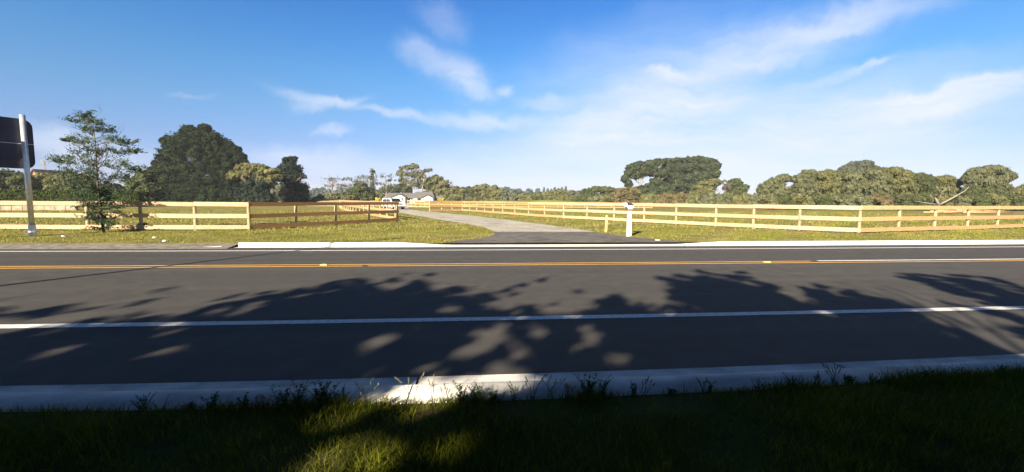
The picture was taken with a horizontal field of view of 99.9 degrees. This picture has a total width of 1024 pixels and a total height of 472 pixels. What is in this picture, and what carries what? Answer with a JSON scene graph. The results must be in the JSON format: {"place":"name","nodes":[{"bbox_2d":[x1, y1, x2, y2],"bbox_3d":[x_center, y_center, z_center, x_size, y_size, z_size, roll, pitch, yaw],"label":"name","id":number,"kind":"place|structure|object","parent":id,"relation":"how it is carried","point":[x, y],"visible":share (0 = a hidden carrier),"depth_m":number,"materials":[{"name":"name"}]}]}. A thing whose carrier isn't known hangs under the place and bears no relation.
{"place":"outdoors","nodes":[
{"label":"outdoors","id":0,"kind":"place"},
{"bbox_2d":[0,243,236,248],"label":"road shoulder","id":1,"kind":"object","parent":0,"point":[111,246],"visible":0.96,"depth_m":14.10},
{"bbox_2d":[232,243,682,384],"bbox_3d":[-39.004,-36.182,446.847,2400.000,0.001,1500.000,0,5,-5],"label":"ground","id":2,"kind":"structure","parent":0,"point":[546,243],"depth_m":16.96,"materials":[{"name":"grey concrete"}]},
{"bbox_2d":[388,204,593,231],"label":"gravel driveway","id":3,"kind":"structure","parent":0,"point":[498,225],"depth_m":28.04,"materials":[{"name":"beige gravel"}]},
{"bbox_2d":[382,198,405,208],"bbox_3d":[-18.068,-4.943,65.543,2.049,1.674,4.639,-4,6,-41],"label":"parked car","id":4,"kind":"object","parent":3,"relation":"on","point":[401,205],"visible":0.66,"depth_m":64.61,"materials":[{"name":"white metal"}]},
{"bbox_2d":[0,244,1023,385],"bbox_3d":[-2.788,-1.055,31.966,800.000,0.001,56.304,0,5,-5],"label":"road","id":5,"kind":"structure","parent":0,"point":[60,292],"depth_m":6.50,"materials":[{"name":"grey asphalt"}]},
{"bbox_2d":[234,242,445,247],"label":"kerb","id":6,"kind":"structure","parent":5,"relation":"on","point":[313,244],"depth_m":14.83,"materials":[{"name":"white paint"}]},
{"bbox_2d":[0,354,1023,411],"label":"kerb","id":7,"kind":"structure","parent":5,"relation":"on","point":[70,396],"depth_m":3.70,"materials":[{"name":"concrete"}]},
{"bbox_2d":[0,247,1023,327],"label":"road markings","id":8,"kind":"object","parent":5,"relation":"on","point":[469,318],"visible":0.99,"depth_m":6.28,"materials":[{"name":"white paint"}]},
{"bbox_2d":[446,244,684,246],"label":"kerb","id":9,"kind":"structure","parent":5,"relation":"on","point":[512,245],"depth_m":15.48,"materials":[{"name":"white paint"}]},
{"bbox_2d":[683,240,1023,245],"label":"kerb","id":10,"kind":"structure","parent":5,"relation":"on","point":[840,242],"depth_m":16.67,"materials":[{"name":"white paint"}]},
{"bbox_2d":[0,361,1023,471],"bbox_3d":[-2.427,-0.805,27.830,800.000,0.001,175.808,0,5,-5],"label":"verge","id":11,"kind":"structure","parent":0,"point":[660,400],"depth_m":2.82,"materials":[{"name":"green plant"}]},
{"bbox_2d":[129,391,156,412],"bbox_3d":[-2.691,1.216,3.136,0.134,0.142,0.137,3,5,28],"label":"weed","id":12,"kind":"object","parent":11,"relation":"on","point":[141,405],"visible":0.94,"depth_m":3.13,"materials":[{"name":"green plant"}]},
{"bbox_2d":[199,391,219,410],"bbox_3d":[-2.198,1.219,3.155,0.116,0.140,0.128,3,5,27],"label":"weed","id":13,"kind":"object","parent":11,"relation":"on","point":[212,401],"visible":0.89,"depth_m":3.15,"materials":[{"name":"green plant"}]},
{"bbox_2d":[270,385,290,408],"bbox_3d":[-1.717,1.203,3.209,0.171,0.167,0.140,-2,5,-26],"label":"weed","id":14,"kind":"object","parent":11,"relation":"on","point":[287,393],"visible":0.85,"depth_m":3.19,"materials":[{"name":"green plant"}]},
{"bbox_2d":[287,375,310,406],"bbox_3d":[-1.574,1.172,3.200,0.163,0.232,0.206,-2,5,-21],"label":"weed","id":15,"kind":"object","parent":11,"relation":"on","point":[298,392],"visible":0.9,"depth_m":3.19,"materials":[{"name":"green plant"}]},
{"bbox_2d":[302,380,340,407],"bbox_3d":[-1.390,1.169,3.173,0.264,0.246,0.180,-1,5,-11],"label":"weed","id":16,"kind":"object","parent":11,"relation":"on","point":[317,393],"visible":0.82,"depth_m":3.17,"materials":[{"name":"green plant"}]},
{"bbox_2d":[572,371,597,398],"bbox_3d":[0.588,1.180,3.389,0.188,0.211,0.175,-1,5,-18],"label":"weed","id":17,"kind":"object","parent":11,"relation":"on","point":[589,386],"visible":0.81,"depth_m":3.36,"materials":[{"name":"green plant"}]},
{"bbox_2d":[0,200,1023,243],"bbox_3d":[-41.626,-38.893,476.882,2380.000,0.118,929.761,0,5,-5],"label":"paddock","id":18,"kind":"structure","parent":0,"point":[458,233],"depth_m":26.57,"materials":[{"name":"green plant"}]},
{"bbox_2d":[0,114,39,235],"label":"road sign","id":19,"kind":"object","parent":18,"relation":"on","point":[16,144],"visible":0.93,"depth_m":16.65,"materials":[{"name":"metal"}]},
{"bbox_2d":[0,168,41,189],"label":"bush","id":20,"kind":"object","parent":18,"relation":"on","point":[10,180],"visible":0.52,"depth_m":87.04,"materials":[{"name":"green plant"}]},
{"bbox_2d":[0,206,78,209],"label":"block wall","id":21,"kind":"structure","parent":18,"relation":"on","point":[37,208],"depth_m":49.45,"materials":[{"name":"beige concrete"}]},
{"bbox_2d":[31,171,53,189],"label":"bush","id":22,"kind":"object","parent":18,"relation":"on","point":[45,184],"visible":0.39,"depth_m":88.72,"materials":[{"name":"green plant"}]},
{"bbox_2d":[46,169,99,190],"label":"bush","id":23,"kind":"object","parent":18,"relation":"on","point":[58,182],"visible":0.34,"depth_m":84.46,"materials":[{"name":"green plant"}]},
{"bbox_2d":[0,190,150,206],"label":"hedge","id":24,"kind":"object","parent":18,"relation":"on","point":[37,195],"visible":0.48,"depth_m":70.76,"materials":[{"name":"green plant"}]},
{"bbox_2d":[41,103,147,231],"bbox_3d":[-18.187,-2.967,18.863,3.718,5.870,3.054,-3,6,-34],"label":"young tree","id":25,"kind":"object","parent":18,"relation":"on","point":[102,200],"visible":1,"depth_m":18.83,"materials":[{"name":"green plant"}]},
{"bbox_2d":[82,181,126,190],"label":"bush","id":26,"kind":"object","parent":18,"relation":"on","point":[117,186],"visible":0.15,"depth_m":81.37,"materials":[{"name":"green plant"}]},
{"bbox_2d":[0,201,250,230],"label":"rail fence","id":27,"kind":"object","parent":18,"relation":"on","point":[140,215],"visible":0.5,"depth_m":20.17,"materials":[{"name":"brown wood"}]},
{"bbox_2d":[123,169,166,201],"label":"bush","id":28,"kind":"object","parent":18,"relation":"on","point":[147,181],"visible":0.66,"depth_m":82.97,"materials":[{"name":"green plant"}]},
{"bbox_2d":[146,123,249,201],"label":"macrocarpa tree","id":29,"kind":"object","parent":18,"relation":"on","point":[205,148],"visible":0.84,"depth_m":109.06,"materials":[{"name":"green plant"}]},
{"bbox_2d":[228,176,273,201],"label":"bush","id":30,"kind":"object","parent":18,"relation":"on","point":[249,190],"visible":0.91,"depth_m":95.75,"materials":[{"name":"green plant"}]},
{"bbox_2d":[225,162,283,183],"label":"tree","id":31,"kind":"object","parent":18,"relation":"on","point":[247,170],"visible":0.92,"depth_m":96.81,"materials":[{"name":"green plant"}]},
{"bbox_2d":[266,182,287,201],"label":"bush","id":32,"kind":"object","parent":18,"relation":"on","point":[276,190],"visible":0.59,"depth_m":98.02,"materials":[{"name":"green plant"}]},
{"bbox_2d":[276,156,312,201],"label":"pine tree","id":33,"kind":"object","parent":18,"relation":"on","point":[292,173],"visible":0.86,"depth_m":104.99,"materials":[{"name":"green plant"}]},
{"bbox_2d":[249,202,398,228],"bbox_3d":[-10.348,-1.218,25.358,0.196,1.567,10.339,3,5,28],"label":"rail fence","id":34,"kind":"object","parent":18,"relation":"on","point":[335,213],"visible":0.86,"depth_m":24.19,"materials":[{"name":"brown wood"}]},
{"bbox_2d":[312,192,352,201],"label":"bush","id":35,"kind":"object","parent":18,"relation":"on","point":[332,196],"visible":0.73,"depth_m":136.65,"materials":[{"name":"green plant"}]},
{"bbox_2d":[320,174,344,192],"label":"bare tree","id":36,"kind":"object","parent":18,"relation":"on","point":[333,181],"visible":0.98,"depth_m":149.75,"materials":[{"name":"grey plant"}]},
{"bbox_2d":[308,186,377,198],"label":"distant wood","id":37,"kind":"object","parent":18,"relation":"on","point":[316,191],"visible":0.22,"depth_m":426.19,"materials":[{"name":"green plant"}]},
{"bbox_2d":[344,182,376,200],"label":"bush","id":38,"kind":"object","parent":18,"relation":"on","point":[361,191],"visible":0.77,"depth_m":138.38,"materials":[{"name":"green plant"}]},
{"bbox_2d":[339,200,395,217],"bbox_3d":[-21.882,-4.043,57.956,1.496,1.596,59.886,-2,5,-25],"label":"rail fence","id":39,"kind":"object","parent":18,"relation":"on","point":[342,207],"visible":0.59,"depth_m":38.93,"materials":[{"name":"beige wood"}]},
{"bbox_2d":[368,168,377,195],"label":"poplar tree","id":40,"kind":"object","parent":18,"relation":"on","point":[372,176],"visible":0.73,"depth_m":149.43,"materials":[{"name":"green plant"}]},
{"bbox_2d":[375,173,397,197],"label":"bare tree","id":41,"kind":"object","parent":18,"relation":"on","point":[388,184],"visible":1,"depth_m":149.75,"materials":[{"name":"grey plant"}]},
{"bbox_2d":[377,185,397,200],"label":"tree","id":42,"kind":"object","parent":18,"relation":"on","point":[381,195],"visible":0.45,"depth_m":203.51,"materials":[{"name":"green plant"}]},
{"bbox_2d":[396,183,410,192],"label":"tree","id":43,"kind":"object","parent":18,"relation":"on","point":[401,188],"visible":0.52,"depth_m":210.65,"materials":[{"name":"green plant"}]},
{"bbox_2d":[384,192,435,202],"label":"house","id":44,"kind":"structure","parent":18,"relation":"on","point":[405,197],"depth_m":187.84,"materials":[{"name":"white paint"}]},
{"bbox_2d":[395,163,427,192],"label":"gum tree","id":45,"kind":"object","parent":18,"relation":"on","point":[401,173],"visible":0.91,"depth_m":213.63,"materials":[{"name":"green plant"}]},
{"bbox_2d":[413,168,432,191],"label":"gum tree","id":46,"kind":"object","parent":18,"relation":"on","point":[424,171],"visible":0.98,"depth_m":212.28,"materials":[{"name":"green plant"}]},
{"bbox_2d":[419,174,450,200],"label":"oak tree","id":47,"kind":"object","parent":18,"relation":"on","point":[436,184],"visible":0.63,"depth_m":213.70,"materials":[{"name":"green plant"}]},
{"bbox_2d":[448,186,466,200],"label":"tree","id":48,"kind":"object","parent":18,"relation":"on","point":[456,191],"visible":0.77,"depth_m":203.39,"materials":[{"name":"green plant"}]},
{"bbox_2d":[464,186,477,200],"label":"tree","id":49,"kind":"object","parent":18,"relation":"on","point":[469,189],"visible":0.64,"depth_m":196.36,"materials":[{"name":"green plant"}]},
{"bbox_2d":[472,183,490,200],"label":"tree","id":50,"kind":"object","parent":18,"relation":"on","point":[483,191],"visible":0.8,"depth_m":193.44,"materials":[{"name":"green plant"}]},
{"bbox_2d":[489,185,504,199],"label":"tree","id":51,"kind":"object","parent":18,"relation":"on","point":[495,193],"visible":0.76,"depth_m":188.14,"materials":[{"name":"green plant"}]},
{"bbox_2d":[500,189,518,199],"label":"tree","id":52,"kind":"object","parent":18,"relation":"on","point":[506,194],"visible":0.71,"depth_m":184.40,"materials":[{"name":"green plant"}]},
{"bbox_2d":[0,228,1023,243],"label":"verge grass","id":53,"kind":"structure","parent":18,"relation":"on","point":[770,234],"depth_m":18.67,"materials":[{"name":"green plant"}]},
{"bbox_2d":[411,202,651,208],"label":"rail fence","id":54,"kind":"object","parent":18,"relation":"on","point":[504,204],"visible":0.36,"depth_m":84.09,"materials":[{"name":"brown wood"}]},
{"bbox_2d":[549,188,567,195],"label":"tree","id":55,"kind":"object","parent":18,"relation":"on","point":[558,192],"visible":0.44,"depth_m":163.80,"materials":[{"name":"green plant"}]},
{"bbox_2d":[580,186,599,195],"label":"tree","id":56,"kind":"object","parent":18,"relation":"on","point":[591,191],"visible":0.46,"depth_m":158.72,"materials":[{"name":"green plant"}]},
{"bbox_2d":[596,186,615,201],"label":"tree","id":57,"kind":"object","parent":18,"relation":"on","point":[604,190],"visible":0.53,"depth_m":156.76,"materials":[{"name":"green plant"}]},
{"bbox_2d":[607,186,640,202],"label":"bush","id":58,"kind":"object","parent":18,"relation":"on","point":[624,195],"visible":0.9,"depth_m":138.50,"materials":[{"name":"green plant"}]},
{"bbox_2d":[622,202,633,235],"bbox_3d":[5.025,-0.647,18.700,0.453,1.620,0.470,0,5,-1],"label":"letterbox","id":59,"kind":"object","parent":18,"relation":"on","point":[629,206],"visible":0.95,"depth_m":18.58,"materials":[{"name":"white paint"}]},
{"bbox_2d":[620,160,651,187],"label":"pine tree","id":60,"kind":"object","parent":18,"relation":"on","point":[635,171],"visible":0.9,"depth_m":156.67,"materials":[{"name":"green plant"}]},
{"bbox_2d":[429,201,861,232],"bbox_3d":[4.904,-2.285,38.947,4.968,1.597,43.289,-4,6,-39],"label":"rail fence","id":61,"kind":"object","parent":18,"relation":"on","point":[799,217],"visible":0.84,"depth_m":27.09,"materials":[{"name":"brown wood"}]},
{"bbox_2d":[639,193,658,202],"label":"flax clump","id":62,"kind":"object","parent":18,"relation":"on","point":[647,198],"visible":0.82,"depth_m":116.88,"materials":[{"name":"green plant"}]},
{"bbox_2d":[645,158,670,185],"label":"pine tree","id":63,"kind":"object","parent":18,"relation":"on","point":[659,173],"visible":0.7,"depth_m":158.31,"materials":[{"name":"green plant"}]},
{"bbox_2d":[654,192,672,203],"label":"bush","id":64,"kind":"object","parent":18,"relation":"on","point":[664,198],"visible":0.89,"depth_m":116.78,"materials":[{"name":"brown plant"}]},
{"bbox_2d":[637,180,700,199],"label":"bush","id":65,"kind":"object","parent":18,"relation":"on","point":[672,187],"visible":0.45,"depth_m":154.52,"materials":[{"name":"green plant"}]},
{"bbox_2d":[661,157,685,183],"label":"pine tree","id":66,"kind":"object","parent":18,"relation":"on","point":[672,166],"visible":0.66,"depth_m":161.07,"materials":[{"name":"green plant"}]},
{"bbox_2d":[671,191,687,203],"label":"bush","id":67,"kind":"object","parent":18,"relation":"on","point":[680,197],"visible":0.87,"depth_m":116.80,"materials":[{"name":"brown plant"}]},
{"bbox_2d":[679,155,703,190],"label":"pine tree","id":68,"kind":"object","parent":18,"relation":"on","point":[689,166],"visible":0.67,"depth_m":158.32,"materials":[{"name":"green plant"}]},
{"bbox_2d":[685,192,701,203],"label":"flax clump","id":69,"kind":"object","parent":18,"relation":"on","point":[694,197],"visible":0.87,"depth_m":116.84,"materials":[{"name":"green plant"}]},
{"bbox_2d":[690,178,722,193],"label":"bush","id":70,"kind":"object","parent":18,"relation":"on","point":[705,186],"visible":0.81,"depth_m":126.94,"materials":[{"name":"green plant"}]},
{"bbox_2d":[695,157,721,190],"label":"pine tree","id":71,"kind":"object","parent":18,"relation":"on","point":[709,168],"visible":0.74,"depth_m":155.33,"materials":[{"name":"green plant"}]},
{"bbox_2d":[700,192,717,203],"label":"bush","id":72,"kind":"object","parent":18,"relation":"on","point":[709,198],"visible":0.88,"depth_m":116.79,"materials":[{"name":"green plant"}]},
{"bbox_2d":[715,191,733,203],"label":"bush","id":73,"kind":"object","parent":18,"relation":"on","point":[725,197],"visible":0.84,"depth_m":116.91,"materials":[{"name":"green plant"}]},
{"bbox_2d":[722,178,749,194],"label":"tree","id":74,"kind":"object","parent":18,"relation":"on","point":[739,187],"visible":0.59,"depth_m":128.76,"materials":[{"name":"green plant"}]},
{"bbox_2d":[731,192,749,204],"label":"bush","id":75,"kind":"object","parent":18,"relation":"on","point":[741,199],"visible":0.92,"depth_m":116.75,"materials":[{"name":"green plant"}]},
{"bbox_2d":[753,193,779,209],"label":"undergrowth bush","id":76,"kind":"object","parent":18,"relation":"on","point":[762,198],"visible":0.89,"depth_m":79.25,"materials":[{"name":"green plant"}]},
{"bbox_2d":[756,173,791,208],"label":"willow tree","id":77,"kind":"object","parent":18,"relation":"on","point":[775,186],"visible":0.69,"depth_m":90.84,"materials":[{"name":"green plant"}]},
{"bbox_2d":[774,193,798,209],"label":"undergrowth bush","id":78,"kind":"object","parent":18,"relation":"on","point":[785,199],"visible":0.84,"depth_m":79.17,"materials":[{"name":"green plant"}]},
{"bbox_2d":[791,193,815,209],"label":"undergrowth bush","id":79,"kind":"object","parent":18,"relation":"on","point":[805,200],"visible":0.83,"depth_m":79.21,"materials":[{"name":"green plant"}]},
{"bbox_2d":[788,169,824,204],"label":"willow tree","id":80,"kind":"object","parent":18,"relation":"on","point":[803,181],"visible":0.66,"depth_m":88.92,"materials":[{"name":"green plant"}]},
{"bbox_2d":[809,193,833,209],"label":"undergrowth bush","id":81,"kind":"object","parent":18,"relation":"on","point":[819,199],"visible":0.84,"depth_m":79.25,"materials":[{"name":"green plant"}]},
{"bbox_2d":[812,169,846,204],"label":"willow tree","id":82,"kind":"object","parent":18,"relation":"on","point":[832,179],"visible":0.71,"depth_m":86.81,"materials":[{"name":"green plant"}]},
{"bbox_2d":[830,193,854,209],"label":"undergrowth bush","id":83,"kind":"object","parent":18,"relation":"on","point":[842,200],"visible":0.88,"depth_m":79.27,"materials":[{"name":"green plant"}]},
{"bbox_2d":[837,171,869,205],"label":"willow tree","id":84,"kind":"object","parent":18,"relation":"on","point":[853,182],"visible":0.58,"depth_m":84.83,"materials":[{"name":"green plant"}]},
{"bbox_2d":[837,160,881,172],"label":"willow tree","id":85,"kind":"object","parent":18,"relation":"on","point":[859,166],"visible":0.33,"depth_m":110.93,"materials":[{"name":"green plant"}]},
{"bbox_2d":[850,193,875,205],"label":"undergrowth bush","id":86,"kind":"object","parent":18,"relation":"on","point":[866,200],"visible":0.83,"depth_m":79.15,"materials":[{"name":"green plant"}]},
{"bbox_2d":[855,167,893,205],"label":"willow tree","id":87,"kind":"object","parent":18,"relation":"on","point":[881,180],"visible":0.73,"depth_m":82.74,"materials":[{"name":"green plant"}]},
{"bbox_2d":[869,192,896,205],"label":"undergrowth bush","id":88,"kind":"object","parent":18,"relation":"on","point":[885,200],"visible":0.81,"depth_m":79.30,"materials":[{"name":"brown plant"}]},
{"bbox_2d":[882,166,919,205],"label":"willow tree","id":89,"kind":"object","parent":18,"relation":"on","point":[904,182],"visible":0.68,"depth_m":83.67,"materials":[{"name":"green plant"}]},
{"bbox_2d":[889,193,917,210],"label":"undergrowth bush","id":90,"kind":"object","parent":18,"relation":"on","point":[903,200],"visible":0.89,"depth_m":79.29,"materials":[{"name":"green plant"}]},
{"bbox_2d":[909,193,934,210],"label":"undergrowth bush","id":91,"kind":"object","parent":18,"relation":"on","point":[922,198],"visible":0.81,"depth_m":79.21,"materials":[{"name":"green plant"}]},
{"bbox_2d":[913,172,939,205],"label":"tree","id":92,"kind":"object","parent":18,"relation":"on","point":[926,184],"visible":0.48,"depth_m":84.63,"materials":[{"name":"green plant"}]},
{"bbox_2d":[927,193,953,205],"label":"undergrowth bush","id":93,"kind":"object","parent":18,"relation":"on","point":[943,199],"visible":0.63,"depth_m":79.18,"materials":[{"name":"green plant"}]},
{"bbox_2d":[860,206,1023,231],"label":"rail fence","id":94,"kind":"object","parent":18,"relation":"on","point":[935,218],"visible":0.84,"depth_m":23.12,"materials":[{"name":"beige wood"}]},
{"bbox_2d":[916,186,968,205],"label":"fallen tree","id":95,"kind":"object","parent":18,"relation":"on","point":[938,203],"visible":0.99,"depth_m":77.48,"materials":[{"name":"beige wood"}]},
{"bbox_2d":[934,174,963,204],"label":"willow tree","id":96,"kind":"object","parent":18,"relation":"on","point":[952,183],"visible":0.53,"depth_m":86.04,"materials":[{"name":"green plant"}]},
{"bbox_2d":[947,193,972,205],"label":"undergrowth bush","id":97,"kind":"object","parent":18,"relation":"on","point":[960,200],"visible":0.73,"depth_m":79.22,"materials":[{"name":"green plant"}]},
{"bbox_2d":[923,210,1013,212],"bbox_3d":[67.222,-3.712,64.479,19.979,0.444,4.009,-1,5,-16],"label":"rail fence","id":98,"kind":"object","parent":18,"relation":"on","point":[965,211],"visible":0.92,"depth_m":63.22,"materials":[{"name":"beige wood"}]},
{"bbox_2d":[967,193,994,209],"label":"undergrowth bush","id":99,"kind":"object","parent":18,"relation":"on","point":[980,200],"visible":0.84,"depth_m":79.29,"materials":[{"name":"green plant"}]},
{"bbox_2d":[959,186,1009,209],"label":"willow tree","id":100,"kind":"object","parent":18,"relation":"on","point":[980,190],"visible":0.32,"depth_m":81.90,"materials":[{"name":"green plant"}]},
{"bbox_2d":[959,164,1018,209],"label":"willow tree","id":101,"kind":"object","parent":18,"relation":"on","point":[999,176],"visible":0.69,"depth_m":82.87,"materials":[{"name":"green plant"}]},
{"bbox_2d":[984,193,1012,210],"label":"undergrowth bush","id":102,"kind":"object","parent":18,"relation":"on","point":[999,200],"visible":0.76,"depth_m":79.25,"materials":[{"name":"green plant"}]},
{"bbox_2d":[1002,193,1023,210],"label":"undergrowth bush","id":103,"kind":"object","parent":18,"relation":"on","point":[1017,200],"visible":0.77,"depth_m":79.25,"materials":[{"name":"green plant"}]},
{"bbox_2d":[1009,184,1023,210],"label":"willow tree","id":104,"kind":"object","parent":18,"relation":"on","point":[1019,190],"visible":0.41,"depth_m":81.68,"materials":[{"name":"green plant"}]},
{"bbox_2d":[0,209,1023,230],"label":"paddock grass","id":105,"kind":"structure","parent":0,"point":[505,215],"depth_m":31.05,"materials":[{"name":"green plant"}]},
{"bbox_2d":[409,200,614,205],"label":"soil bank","id":106,"kind":"structure","parent":0,"point":[524,201],"depth_m":117.22,"materials":[{"name":"brown soil"}]},
{"bbox_2d":[0,0,1023,199],"label":"sky","id":107,"kind":"structure","parent":0,"point":[514,94],"materials":[{"name":"blue"}]},
{"bbox_2d":[444,232,692,242],"bbox_3d":[2.126,0.011,18.285,9.806,0.025,5.129,0,5,-5],"label":"driveway apron","id":108,"kind":"object","parent":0,"point":[529,237],"visible":1,"depth_m":17.29,"materials":[{"name":"concrete"}]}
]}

